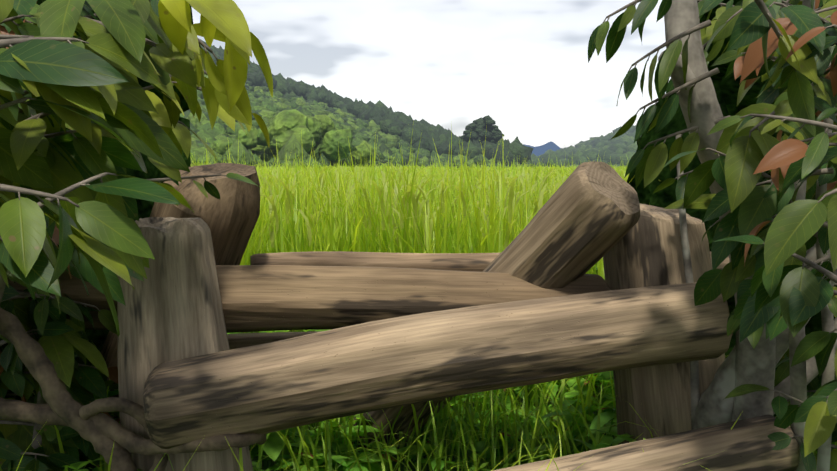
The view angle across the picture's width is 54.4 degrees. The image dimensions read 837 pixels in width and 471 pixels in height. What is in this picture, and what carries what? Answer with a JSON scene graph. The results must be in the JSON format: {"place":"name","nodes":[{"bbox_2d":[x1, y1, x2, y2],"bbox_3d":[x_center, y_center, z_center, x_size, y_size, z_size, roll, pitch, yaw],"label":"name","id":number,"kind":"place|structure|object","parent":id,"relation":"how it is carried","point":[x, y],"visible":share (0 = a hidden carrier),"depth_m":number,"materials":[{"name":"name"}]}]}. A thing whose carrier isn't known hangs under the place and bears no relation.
{"place":"outdoors","nodes":[
{"label":"outdoors","id":0,"kind":"place"},
{"bbox_2d":[190,121,659,404],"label":"rice field","id":1,"kind":"structure","parent":0,"point":[392,208],"depth_m":3.60,"materials":[{"name":"green plant"}]},
{"bbox_2d":[192,0,670,147],"label":"sky","id":2,"kind":"structure","parent":0,"point":[524,65],"materials":[{"name":"white"}]},
{"bbox_2d":[249,394,617,470],"bbox_3d":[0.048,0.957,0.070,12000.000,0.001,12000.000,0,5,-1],"label":"ground","id":3,"kind":"structure","parent":0,"point":[255,459],"depth_m":2.67,"materials":[{"name":"green plant"}]},
{"bbox_2d":[100,163,259,422],"bbox_3d":[-0.788,0.288,2.518,0.319,1.308,0.301,20,30,-14],"label":"post","id":4,"kind":"object","parent":3,"relation":"on","point":[230,217],"visible":0.17,"depth_m":2.19,"materials":[{"name":"brown wood"}]},
{"bbox_2d":[250,251,499,270],"bbox_3d":[-0.018,0.093,2.483,0.979,0.094,0.100,0,5,-12],"label":"top rail","id":5,"kind":"object","parent":4,"relation":"attached to","point":[464,261],"visible":0.35,"depth_m":2.44,"materials":[{"name":"brown wood"}]},
{"bbox_2d":[117,217,252,470],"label":"post","id":6,"kind":"object","parent":3,"relation":"on","point":[172,310],"visible":0.58,"depth_m":1.91,"materials":[{"name":"brown wood"}]},
{"bbox_2d":[143,282,732,448],"bbox_3d":[0.065,0.286,1.894,1.364,0.217,0.204,-8,6,-8],"label":"rail","id":7,"kind":"object","parent":6,"relation":"attached to","point":[275,386],"visible":0.94,"depth_m":1.82,"materials":[{"name":"brown wood"}]},
{"bbox_2d":[0,0,836,470],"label":"tree","id":8,"kind":"object","parent":3,"relation":"on","point":[102,102],"depth_m":1.43,"materials":[{"name":"green plant"}]},
{"bbox_2d":[0,307,266,470],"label":"tree branch","id":9,"kind":"object","parent":8,"relation":"part of","point":[96,428],"visible":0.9,"depth_m":1.83,"materials":[{"name":"brown plant"}]},
{"bbox_2d":[0,329,836,470],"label":"grass","id":10,"kind":"structure","parent":3,"relation":"on","point":[445,437],"depth_m":2.41,"materials":[{"name":"green plant"}]},
{"bbox_2d":[5,0,836,470],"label":"leaves","id":11,"kind":"object","parent":3,"relation":"on","point":[727,90],"depth_m":2.90,"materials":[{"name":"green plant"}]},
{"bbox_2d":[460,115,503,144],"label":"lone tree","id":12,"kind":"object","parent":3,"relation":"on","point":[478,130],"visible":0.77,"depth_m":194.84,"materials":[{"name":"green plant"}]},
{"bbox_2d":[349,161,639,452],"bbox_3d":[0.146,0.295,2.408,0.210,1.338,0.230,22,40,-21],"label":"brace","id":13,"kind":"object","parent":3,"relation":"on","point":[584,220],"visible":0.42,"depth_m":2.04,"materials":[{"name":"brown wood"}]},
{"bbox_2d":[227,331,321,349],"bbox_3d":[-0.116,0.305,2.332,0.982,0.074,0.083,-1,5,-7],"label":"log","id":14,"kind":"object","parent":13,"relation":"attached to","point":[238,340],"visible":0.08,"depth_m":2.26,"materials":[{"name":"brown wood"}]},
{"bbox_2d":[7,265,610,332],"bbox_3d":[-0.533,0.164,2.124,2.092,0.194,0.191,1,5,-3],"label":"rail","id":15,"kind":"object","parent":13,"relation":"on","point":[255,298],"visible":0.46,"depth_m":2.08,"materials":[{"name":"brown wood"}]},
{"bbox_2d":[492,415,799,470],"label":"loose rail","id":16,"kind":"object","parent":3,"relation":"on","point":[748,444],"visible":0.92,"depth_m":1.77,"materials":[{"name":"brown wood"}]},
{"bbox_2d":[603,203,724,444],"bbox_3d":[0.683,0.344,2.268,0.328,0.920,0.327,-6,-1,-2],"label":"post","id":17,"kind":"object","parent":3,"relation":"on","point":[645,250],"visible":0.38,"depth_m":2.14,"materials":[{"name":"brown wood"}]},
{"bbox_2d":[710,251,729,269],"bbox_3d":[1.293,0.085,2.676,0.921,0.088,0.093,-1,5,-14],"label":"rail","id":18,"kind":"object","parent":17,"relation":"attached to","point":[723,264],"visible":0.02,"depth_m":2.55,"materials":[{"name":"brown wood"}]},
{"bbox_2d":[523,141,560,155],"bbox_3d":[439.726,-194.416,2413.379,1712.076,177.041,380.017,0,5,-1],"label":"mountains","id":19,"kind":"structure","parent":0,"point":[541,150],"depth_m":2556.27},
{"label":"hill terrain","id":20,"kind":"structure","parent":0,"visible":0},
{"bbox_2d":[180,39,562,168],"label":"hill forest trees","id":21,"kind":"object","parent":20,"relation":"on","point":[329,122],"visible":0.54,"depth_m":157.80,"materials":[{"name":"green plant"}]},
{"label":"hill terrain","id":22,"kind":"structure","parent":0,"visible":0},
{"bbox_2d":[531,124,637,167],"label":"hill trees","id":23,"kind":"object","parent":22,"relation":"on","point":[621,149],"visible":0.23,"depth_m":450.14,"materials":[{"name":"green plant"}]}
]}

